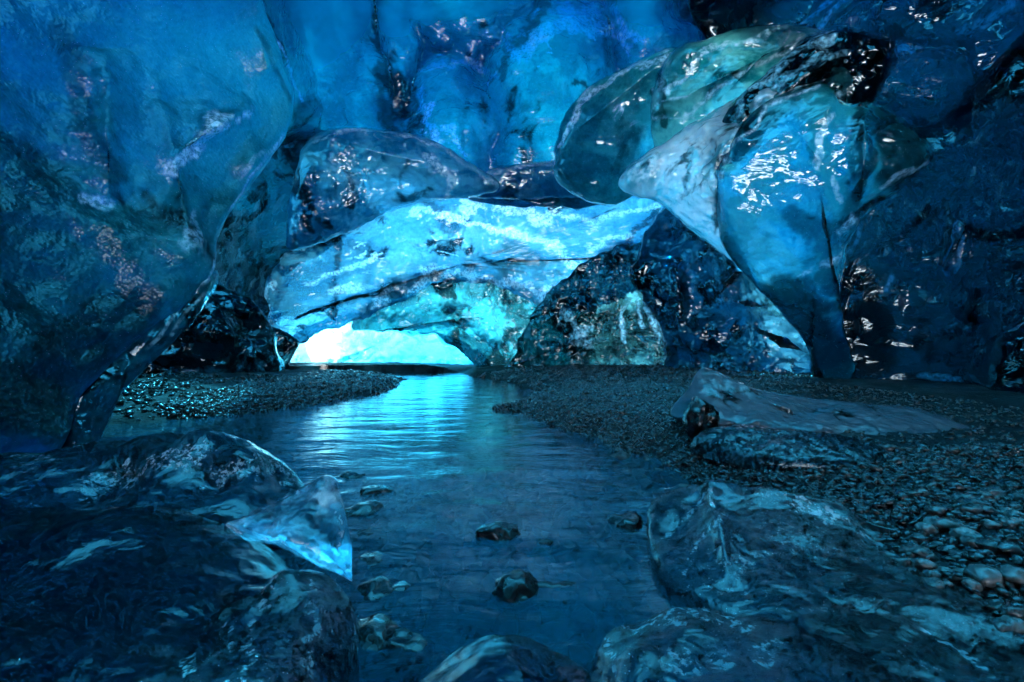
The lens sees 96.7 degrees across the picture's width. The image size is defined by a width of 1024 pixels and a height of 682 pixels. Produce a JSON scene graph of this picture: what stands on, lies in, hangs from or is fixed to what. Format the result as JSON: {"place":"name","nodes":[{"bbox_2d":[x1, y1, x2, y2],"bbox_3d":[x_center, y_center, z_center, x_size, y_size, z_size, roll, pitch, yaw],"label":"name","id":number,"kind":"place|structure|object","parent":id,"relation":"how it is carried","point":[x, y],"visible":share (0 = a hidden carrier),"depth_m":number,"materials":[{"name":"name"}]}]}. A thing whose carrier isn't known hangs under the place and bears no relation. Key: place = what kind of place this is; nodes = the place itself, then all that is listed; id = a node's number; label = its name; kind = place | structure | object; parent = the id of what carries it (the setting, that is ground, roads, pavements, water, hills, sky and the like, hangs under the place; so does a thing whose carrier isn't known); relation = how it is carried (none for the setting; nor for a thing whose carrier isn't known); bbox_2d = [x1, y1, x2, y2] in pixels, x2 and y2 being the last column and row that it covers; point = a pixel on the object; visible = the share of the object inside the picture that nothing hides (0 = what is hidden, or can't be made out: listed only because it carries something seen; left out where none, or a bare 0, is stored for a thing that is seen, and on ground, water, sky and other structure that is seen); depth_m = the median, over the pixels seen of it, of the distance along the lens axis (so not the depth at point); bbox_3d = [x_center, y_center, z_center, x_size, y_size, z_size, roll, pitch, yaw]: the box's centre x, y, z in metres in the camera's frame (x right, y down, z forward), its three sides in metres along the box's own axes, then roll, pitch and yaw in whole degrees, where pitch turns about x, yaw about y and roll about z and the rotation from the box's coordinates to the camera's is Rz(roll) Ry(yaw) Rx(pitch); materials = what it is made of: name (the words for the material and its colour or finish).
{"place":"outdoors","nodes":[
{"label":"outdoors","id":0,"kind":"place"},
{"bbox_2d":[102,372,685,645],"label":"stream","id":1,"kind":"structure","parent":0,"point":[582,606],"depth_m":3.09,"materials":[{"name":"blue liquid"}]},
{"bbox_2d":[0,506,289,681],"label":"ice block","id":2,"kind":"structure","parent":1,"relation":"on","point":[127,594],"depth_m":1.28,"materials":[{"name":"blue ice"}]},
{"bbox_2d":[224,475,351,580],"bbox_3d":[-0.698,0.599,1.462,0.431,0.304,0.278,0,0,0],"label":"ice shard","id":3,"kind":"object","parent":2,"relation":"on","point":[308,521],"visible":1,"depth_m":1.39,"materials":[{"name":"blue ice"}]},
{"bbox_2d":[0,429,303,560],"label":"ice block","id":4,"kind":"structure","parent":1,"relation":"on","point":[222,477],"depth_m":2.17,"materials":[{"name":"blue ice"}]},
{"bbox_2d":[145,569,358,681],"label":"ice block","id":5,"kind":"structure","parent":1,"relation":"on","point":[290,625],"depth_m":1.06,"materials":[{"name":"blue ice"}]},
{"bbox_2d":[335,471,366,483],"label":"stone","id":6,"kind":"object","parent":1,"relation":"in","point":[348,475],"visible":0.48,"depth_m":3.03,"materials":[{"name":"stone"}]},
{"bbox_2d":[345,500,386,528],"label":"stone","id":7,"kind":"object","parent":1,"relation":"in","point":[364,514],"visible":0.84,"depth_m":2.38,"materials":[{"name":"blue stone"}]},
{"bbox_2d":[349,576,400,618],"bbox_3d":[-0.495,0.949,1.669,0.177,0.156,0.275,0,0,24],"label":"stone","id":8,"kind":"object","parent":1,"relation":"in","point":[373,596],"visible":0.52,"depth_m":1.60,"materials":[{"name":"grey stone"}]},
{"bbox_2d":[354,484,395,504],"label":"stone","id":9,"kind":"object","parent":1,"relation":"in","point":[383,494],"visible":0.83,"depth_m":2.70,"materials":[{"name":"grey stone"}]},
{"bbox_2d":[383,580,422,622],"bbox_3d":[-0.406,0.948,1.648,0.154,0.114,0.234,0,0,0],"label":"stone","id":10,"kind":"object","parent":1,"relation":"in","point":[405,604],"visible":0.75,"depth_m":1.61,"materials":[{"name":"grey stone"}]},
{"bbox_2d":[429,551,461,578],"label":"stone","id":11,"kind":"object","parent":1,"relation":"in","point":[443,565],"visible":1,"depth_m":1.88,"materials":[{"name":"blue stone"}]},
{"bbox_2d":[475,521,520,540],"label":"stone","id":12,"kind":"object","parent":1,"relation":"in","point":[500,530],"visible":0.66,"depth_m":2.08,"materials":[{"name":"grey stone"}]},
{"bbox_2d":[419,634,595,681],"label":"ice block","id":13,"kind":"structure","parent":1,"relation":"on","point":[505,658],"depth_m":1.01,"materials":[{"name":"blue ice"}]},
{"bbox_2d":[490,569,538,612],"bbox_3d":[0.015,0.897,1.643,0.159,0.119,0.174,0,0,43],"label":"stone","id":14,"kind":"object","parent":1,"relation":"in","point":[512,589],"visible":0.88,"depth_m":1.60,"materials":[{"name":"grey stone"}]},
{"bbox_2d":[538,539,553,547],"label":"stone","id":15,"kind":"object","parent":1,"relation":"in","point":[549,542],"visible":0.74,"depth_m":2.02,"materials":[{"name":"grey stone"}]},
{"bbox_2d":[538,581,575,587],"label":"stone","id":16,"kind":"object","parent":1,"relation":"in","point":[561,584],"visible":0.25,"depth_m":1.67,"materials":[{"name":"grey stone"}]},
{"bbox_2d":[589,607,905,681],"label":"ice block","id":17,"kind":"structure","parent":1,"relation":"on","point":[679,644],"depth_m":1.04,"materials":[{"name":"blue ice"}]},
{"bbox_2d":[646,479,1023,681],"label":"ice block","id":18,"kind":"structure","parent":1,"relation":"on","point":[818,566],"depth_m":1.52,"materials":[{"name":"blue ice"}]},
{"bbox_2d":[284,0,666,69],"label":"glacier","id":19,"kind":"object","parent":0,"point":[329,32],"depth_m":8.54,"materials":[{"name":"blue ice"}]},
{"bbox_2d":[263,0,705,209],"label":"ice ceiling","id":20,"kind":"structure","parent":0,"point":[511,82],"depth_m":9.66,"materials":[{"name":"blue ice"}]},
{"bbox_2d":[286,127,499,250],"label":"ice arch","id":21,"kind":"structure","parent":20,"relation":"attached to","point":[347,181],"depth_m":9.94,"materials":[{"name":"blue ice"}]},
{"bbox_2d":[470,160,579,200],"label":"ice arch","id":22,"kind":"structure","parent":20,"relation":"attached to","point":[530,181],"depth_m":10.94,"materials":[{"name":"blue ice"}]},
{"bbox_2d":[553,47,676,205],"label":"ice dome","id":23,"kind":"structure","parent":20,"relation":"attached to","point":[604,141],"depth_m":8.41,"materials":[{"name":"blue ice"}]},
{"bbox_2d":[100,362,1023,640],"bbox_3d":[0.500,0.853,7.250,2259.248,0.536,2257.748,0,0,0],"label":"ground","id":24,"kind":"structure","parent":0,"point":[448,458],"depth_m":5.03,"materials":[{"name":"grey gravel"}]},
{"bbox_2d":[0,0,293,452],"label":"ice wall","id":25,"kind":"structure","parent":24,"relation":"on","point":[141,141],"depth_m":4.16,"materials":[{"name":"blue ice"}]},
{"bbox_2d":[142,284,282,373],"bbox_3d":[-7.115,0.058,8.566,5.090,2.490,1.488,0,0,-25],"label":"rock","id":26,"kind":"object","parent":24,"relation":"on","point":[228,331],"visible":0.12,"depth_m":8.80,"materials":[{"name":"black stone"}]},
{"bbox_2d":[113,371,339,419],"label":"gravel","id":27,"kind":"structure","parent":24,"relation":"on","point":[129,412],"depth_m":6.46,"materials":[{"name":"grey gravel"}]},
{"bbox_2d":[214,139,337,319],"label":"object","id":28,"kind":"object","parent":24,"relation":"on","point":[251,248],"visible":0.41,"depth_m":10.58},
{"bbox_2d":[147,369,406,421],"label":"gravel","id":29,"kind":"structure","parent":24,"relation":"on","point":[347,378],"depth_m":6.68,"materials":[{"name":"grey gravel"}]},
{"bbox_2d":[264,196,664,369],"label":"ice wall","id":30,"kind":"structure","parent":24,"relation":"on","point":[462,281],"depth_m":12.28,"materials":[{"name":"blue ice"}]},
{"bbox_2d":[285,451,690,681],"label":"gravel","id":31,"kind":"structure","parent":24,"relation":"on","point":[613,567],"depth_m":2.48,"materials":[{"name":"stone"}]},
{"bbox_2d":[336,550,393,592],"bbox_3d":[-0.600,0.953,1.878,0.169,0.122,0.248,0,0,26],"label":"stone","id":32,"kind":"object","parent":31,"relation":"on","point":[369,566],"visible":0.75,"depth_m":1.83,"materials":[{"name":"blue stone"}]},
{"bbox_2d":[350,527,387,561],"bbox_3d":[-0.696,0.956,2.143,0.159,0.132,0.256,0,0,39],"label":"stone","id":33,"kind":"object","parent":31,"relation":"on","point":[368,540],"visible":0.67,"depth_m":2.10,"materials":[{"name":"blue stone"}]},
{"bbox_2d":[358,613,405,681],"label":"stone","id":34,"kind":"object","parent":31,"relation":"on","point":[375,631],"visible":0.52,"depth_m":1.34,"materials":[{"name":"grey stone"}]},
{"bbox_2d":[384,626,434,681],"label":"stone","id":35,"kind":"object","parent":31,"relation":"on","point":[410,654],"visible":0.65,"depth_m":1.33,"materials":[{"name":"stone"}]},
{"bbox_2d":[607,511,646,545],"bbox_3d":[0.575,0.934,2.267,0.173,0.148,0.193,0,0,-21],"label":"stone","id":36,"kind":"object","parent":31,"relation":"on","point":[630,527],"visible":0.99,"depth_m":2.21,"materials":[{"name":"stone"}]},
{"bbox_2d":[475,364,818,392],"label":"gravel","id":37,"kind":"structure","parent":24,"relation":"on","point":[598,376],"depth_m":9.01,"materials":[{"name":"grey gravel"}]},
{"bbox_2d":[630,207,810,373],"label":"ice buttress","id":38,"kind":"structure","parent":24,"relation":"on","point":[707,304],"depth_m":9.61,"materials":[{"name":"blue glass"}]},
{"bbox_2d":[488,376,1023,630],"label":"gravel","id":39,"kind":"structure","parent":24,"relation":"on","point":[975,466],"depth_m":2.75,"materials":[{"name":"grey gravel"}]},
{"bbox_2d":[682,396,719,440],"bbox_3d":[1.430,0.601,3.455,0.260,0.375,0.282,0,0,0],"label":"rock","id":40,"kind":"object","parent":39,"relation":"on","point":[699,414],"visible":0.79,"depth_m":3.38,"materials":[{"name":"black stone"}]},
{"bbox_2d":[670,367,969,434],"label":"ice slab","id":41,"kind":"structure","parent":39,"relation":"on","point":[732,401],"depth_m":3.58,"materials":[{"name":"blue ice"}]},
{"bbox_2d":[890,544,900,552],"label":"pebble","id":42,"kind":"object","parent":39,"relation":"on","point":[894,547],"visible":0.64,"depth_m":1.72,"materials":[{"name":"stone"}]},
{"bbox_2d":[890,555,912,566],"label":"pebble","id":43,"kind":"object","parent":39,"relation":"on","point":[901,560],"visible":0.46,"depth_m":1.62,"materials":[{"name":"stone"}]},
{"bbox_2d":[902,566,918,571],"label":"pebble","id":44,"kind":"object","parent":39,"relation":"on","point":[912,568],"visible":0.3,"depth_m":1.57,"materials":[{"name":"stone"}]},
{"bbox_2d":[898,543,930,557],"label":"pebble","id":45,"kind":"object","parent":39,"relation":"on","point":[919,550],"visible":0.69,"depth_m":1.65,"materials":[{"name":"stone"}]},
{"bbox_2d":[911,557,937,570],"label":"pebble","id":46,"kind":"object","parent":39,"relation":"on","point":[918,563],"visible":0.84,"depth_m":1.57,"materials":[{"name":"stone"}]},
{"bbox_2d":[914,521,938,534],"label":"pebble","id":47,"kind":"object","parent":39,"relation":"on","point":[927,527],"visible":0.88,"depth_m":1.79,"materials":[{"name":"stone"}]},
{"bbox_2d":[923,515,940,523],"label":"pebble","id":48,"kind":"object","parent":39,"relation":"on","point":[930,519],"visible":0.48,"depth_m":1.83,"materials":[{"name":"stone"}]},
{"bbox_2d":[922,568,942,578],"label":"pebble","id":49,"kind":"object","parent":39,"relation":"on","point":[930,573],"visible":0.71,"depth_m":1.52,"materials":[{"name":"stone"}]},
{"bbox_2d":[924,577,944,587],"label":"pebble","id":50,"kind":"object","parent":39,"relation":"on","point":[936,582],"visible":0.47,"depth_m":1.46,"materials":[{"name":"stone"}]},
{"bbox_2d":[923,503,946,515],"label":"pebble","id":51,"kind":"object","parent":39,"relation":"on","point":[937,509],"visible":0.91,"depth_m":1.90,"materials":[{"name":"stone"}]},
{"bbox_2d":[936,537,944,541],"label":"pebble","id":52,"kind":"object","parent":39,"relation":"on","point":[940,539],"visible":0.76,"depth_m":1.71,"materials":[{"name":"stone"}]},
{"bbox_2d":[936,565,952,571],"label":"pebble","id":53,"kind":"object","parent":39,"relation":"on","point":[942,568],"visible":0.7,"depth_m":1.53,"materials":[{"name":"stone"}]},
{"bbox_2d":[932,518,960,530],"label":"pebble","id":54,"kind":"object","parent":39,"relation":"on","point":[945,524],"visible":0.77,"depth_m":1.77,"materials":[{"name":"stone"}]},
{"bbox_2d":[943,580,953,585],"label":"pebble","id":55,"kind":"object","parent":39,"relation":"on","point":[948,582],"visible":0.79,"depth_m":1.47,"materials":[{"name":"stone"}]},
{"bbox_2d":[944,503,959,507],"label":"pebble","id":56,"kind":"object","parent":39,"relation":"on","point":[954,505],"visible":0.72,"depth_m":1.94,"materials":[{"name":"stone"}]},
{"bbox_2d":[952,567,963,572],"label":"pebble","id":57,"kind":"object","parent":39,"relation":"on","point":[959,569],"visible":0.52,"depth_m":1.51,"materials":[{"name":"stone"}]},
{"bbox_2d":[956,558,968,563],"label":"pebble","id":58,"kind":"object","parent":39,"relation":"on","point":[962,560],"visible":0.84,"depth_m":1.57,"materials":[{"name":"stone"}]},
{"bbox_2d":[956,513,971,520],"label":"pebble","id":59,"kind":"object","parent":39,"relation":"on","point":[965,517],"visible":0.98,"depth_m":1.83,"materials":[{"name":"stone"}]},
{"bbox_2d":[949,525,983,538],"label":"pebble","id":60,"kind":"object","parent":39,"relation":"on","point":[959,531],"visible":0.61,"depth_m":1.70,"materials":[{"name":"stone"}]},
{"bbox_2d":[959,535,979,548],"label":"pebble","id":61,"kind":"object","parent":39,"relation":"on","point":[966,540],"visible":0.79,"depth_m":1.64,"materials":[{"name":"stone"}]},
{"bbox_2d":[963,485,975,490],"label":"pebble","id":62,"kind":"object","parent":39,"relation":"on","point":[969,487],"visible":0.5,"depth_m":2.12,"materials":[{"name":"stone"}]},
{"bbox_2d":[961,577,982,591],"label":"pebble","id":63,"kind":"object","parent":39,"relation":"on","point":[972,583],"visible":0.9,"depth_m":1.43,"materials":[{"name":"stone"}]},
{"bbox_2d":[961,498,988,504],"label":"pebble","id":64,"kind":"object","parent":39,"relation":"on","point":[971,501],"visible":0.5,"depth_m":1.94,"materials":[{"name":"stone"}]},
{"bbox_2d":[968,551,984,561],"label":"pebble","id":65,"kind":"object","parent":39,"relation":"on","point":[976,556],"visible":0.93,"depth_m":1.57,"materials":[{"name":"stone"}]},
{"bbox_2d":[963,564,1003,587],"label":"pebble","id":66,"kind":"object","parent":39,"relation":"on","point":[987,576],"visible":0.89,"depth_m":1.44,"materials":[{"name":"stone"}]},
{"bbox_2d":[975,490,992,495],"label":"pebble","id":67,"kind":"object","parent":39,"relation":"on","point":[984,492],"visible":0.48,"depth_m":2.04,"materials":[{"name":"stone"}]},
{"bbox_2d":[976,549,991,556],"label":"pebble","id":68,"kind":"object","parent":39,"relation":"on","point":[985,552],"visible":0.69,"depth_m":1.58,"materials":[{"name":"stone"}]},
{"bbox_2d":[975,538,998,552],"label":"pebble","id":69,"kind":"object","parent":39,"relation":"on","point":[989,544],"visible":0.78,"depth_m":1.60,"materials":[{"name":"stone"}]},
{"bbox_2d":[979,494,996,501],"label":"pebble","id":70,"kind":"object","parent":39,"relation":"on","point":[982,495],"visible":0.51,"depth_m":2.00,"materials":[{"name":"stone"}]},
{"bbox_2d":[978,504,997,513],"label":"pebble","id":71,"kind":"object","parent":39,"relation":"on","point":[988,509],"visible":0.6,"depth_m":1.86,"materials":[{"name":"stone"}]},
{"bbox_2d":[986,513,1005,520],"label":"pebble","id":72,"kind":"object","parent":39,"relation":"on","point":[993,516],"visible":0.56,"depth_m":1.78,"materials":[{"name":"stone"}]},
{"bbox_2d":[999,507,1011,512],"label":"pebble","id":73,"kind":"object","parent":39,"relation":"on","point":[1002,509],"visible":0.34,"depth_m":1.87,"materials":[{"name":"stone"}]},
{"bbox_2d":[998,517,1018,527],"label":"pebble","id":74,"kind":"object","parent":39,"relation":"on","point":[1010,522],"visible":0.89,"depth_m":1.73,"materials":[{"name":"stone"}]},
{"bbox_2d":[996,540,1022,554],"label":"pebble","id":75,"kind":"object","parent":39,"relation":"on","point":[1005,547],"visible":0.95,"depth_m":1.55,"materials":[{"name":"stone"}]},
{"bbox_2d":[997,564,1023,584],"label":"pebble","id":76,"kind":"object","parent":39,"relation":"on","point":[1010,573],"visible":0.85,"depth_m":1.41,"materials":[{"name":"stone"}]},
{"bbox_2d":[999,615,1023,632],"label":"pebble","id":77,"kind":"object","parent":39,"relation":"on","point":[1016,623],"visible":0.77,"depth_m":1.26,"materials":[{"name":"stone"}]},
{"bbox_2d":[999,604,1023,618],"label":"pebble","id":78,"kind":"object","parent":39,"relation":"on","point":[1012,610],"visible":0.83,"depth_m":1.30,"materials":[{"name":"stone"}]},
{"bbox_2d":[1003,509,1023,517],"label":"pebble","id":79,"kind":"object","parent":39,"relation":"on","point":[1008,513],"visible":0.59,"depth_m":1.82,"materials":[{"name":"stone"}]},
{"bbox_2d":[1010,503,1020,508],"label":"pebble","id":80,"kind":"object","parent":39,"relation":"on","point":[1014,506],"visible":1,"depth_m":1.91,"materials":[{"name":"stone"}]},
{"bbox_2d":[1008,516,1023,524],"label":"pebble","id":81,"kind":"object","parent":39,"relation":"on","point":[1020,520],"visible":0.43,"depth_m":1.74,"materials":[{"name":"stone"}]},
{"bbox_2d":[1013,492,1023,499],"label":"pebble","id":82,"kind":"object","parent":39,"relation":"on","point":[1018,495],"visible":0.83,"depth_m":1.99,"materials":[{"name":"stone"}]},
{"bbox_2d":[618,82,933,378],"bbox_3d":[3.836,-1.413,6.831,4.155,4.610,2.692,0,0,0],"label":"ice lobe","id":83,"kind":"object","parent":24,"relation":"on","point":[776,199],"visible":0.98,"depth_m":6.24,"materials":[{"name":"blue ice"}]},
{"bbox_2d":[650,23,822,146],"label":"ice dome","id":84,"kind":"structure","parent":83,"relation":"on","point":[696,80],"depth_m":6.91,"materials":[{"name":"teal ice"}]},
{"bbox_2d":[722,27,897,123],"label":"ice ridge","id":85,"kind":"structure","parent":83,"relation":"attached to","point":[850,65],"depth_m":6.11,"materials":[{"name":"ice"}]},
{"bbox_2d":[690,424,887,471],"bbox_3d":[1.795,0.686,2.937,1.203,0.227,0.615,0,0,19],"label":"ice sheet","id":86,"kind":"object","parent":24,"relation":"on","point":[752,447],"visible":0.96,"depth_m":2.81,"materials":[{"name":"blue ice"}]},
{"bbox_2d":[808,33,1023,393],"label":"ice wall","id":87,"kind":"structure","parent":24,"relation":"on","point":[932,288],"depth_m":6.30,"materials":[{"name":"blue ice"}]},
{"bbox_2d":[908,532,931,543],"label":"pebble","id":88,"kind":"object","parent":24,"relation":"on","point":[916,536],"visible":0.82,"depth_m":1.76,"materials":[{"name":"stone"}]},
{"bbox_2d":[925,552,939,561],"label":"pebble","id":89,"kind":"object","parent":24,"relation":"on","point":[932,557],"visible":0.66,"depth_m":1.62,"materials":[{"name":"stone"}]},
{"bbox_2d":[936,543,957,553],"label":"pebble","id":90,"kind":"object","parent":24,"relation":"on","point":[943,548],"visible":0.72,"depth_m":1.65,"materials":[{"name":"stone"}]},
{"bbox_2d":[948,548,963,555],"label":"pebble","id":91,"kind":"object","parent":24,"relation":"on","point":[954,551],"visible":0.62,"depth_m":1.62,"materials":[{"name":"stone"}]},
{"bbox_2d":[951,510,960,514],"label":"pebble","id":92,"kind":"object","parent":24,"relation":"on","point":[954,512],"visible":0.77,"depth_m":1.89,"materials":[{"name":"stone"}]},
{"bbox_2d":[953,493,976,499],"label":"pebble","id":93,"kind":"object","parent":24,"relation":"on","point":[956,496],"visible":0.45,"depth_m":2.00,"materials":[{"name":"stone"}]},
{"bbox_2d":[960,504,983,513],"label":"pebble","id":94,"kind":"object","parent":24,"relation":"on","point":[972,508],"visible":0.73,"depth_m":1.87,"materials":[{"name":"stone"}]},
{"bbox_2d":[968,593,982,599],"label":"pebble","id":95,"kind":"object","parent":24,"relation":"on","point":[975,596],"visible":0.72,"depth_m":1.40,"materials":[{"name":"stone"}]},
{"bbox_2d":[980,519,1001,528],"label":"pebble","id":96,"kind":"object","parent":24,"relation":"on","point":[989,524],"visible":1,"depth_m":1.74,"materials":[{"name":"stone"}]},
{"bbox_2d":[978,487,1006,496],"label":"pebble","id":97,"kind":"object","parent":24,"relation":"on","point":[994,491],"visible":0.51,"depth_m":2.05,"materials":[{"name":"stone"}]},
{"bbox_2d":[988,536,1000,540],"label":"pebble","id":98,"kind":"object","parent":24,"relation":"on","point":[993,538],"visible":0.53,"depth_m":1.65,"materials":[{"name":"stone"}]},
{"bbox_2d":[995,582,1004,587],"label":"pebble","id":99,"kind":"object","parent":24,"relation":"on","point":[998,584],"visible":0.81,"depth_m":1.41,"materials":[{"name":"stone"}]},
{"bbox_2d":[989,617,1013,631],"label":"pebble","id":100,"kind":"object","parent":24,"relation":"on","point":[1000,624],"visible":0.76,"depth_m":1.26,"materials":[{"name":"stone"}]},
{"bbox_2d":[996,557,1007,562],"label":"pebble","id":101,"kind":"object","parent":24,"relation":"on","point":[1001,560],"visible":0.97,"depth_m":1.52,"materials":[{"name":"stone"}]},
{"bbox_2d":[1009,588,1020,592],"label":"pebble","id":102,"kind":"object","parent":24,"relation":"on","point":[1013,589],"visible":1,"depth_m":1.40,"materials":[{"name":"stone"}]},
{"bbox_2d":[686,0,1023,126],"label":"ice ceiling","id":103,"kind":"structure","parent":0,"point":[950,52],"depth_m":6.45,"materials":[{"name":"blue ice"}]}
]}

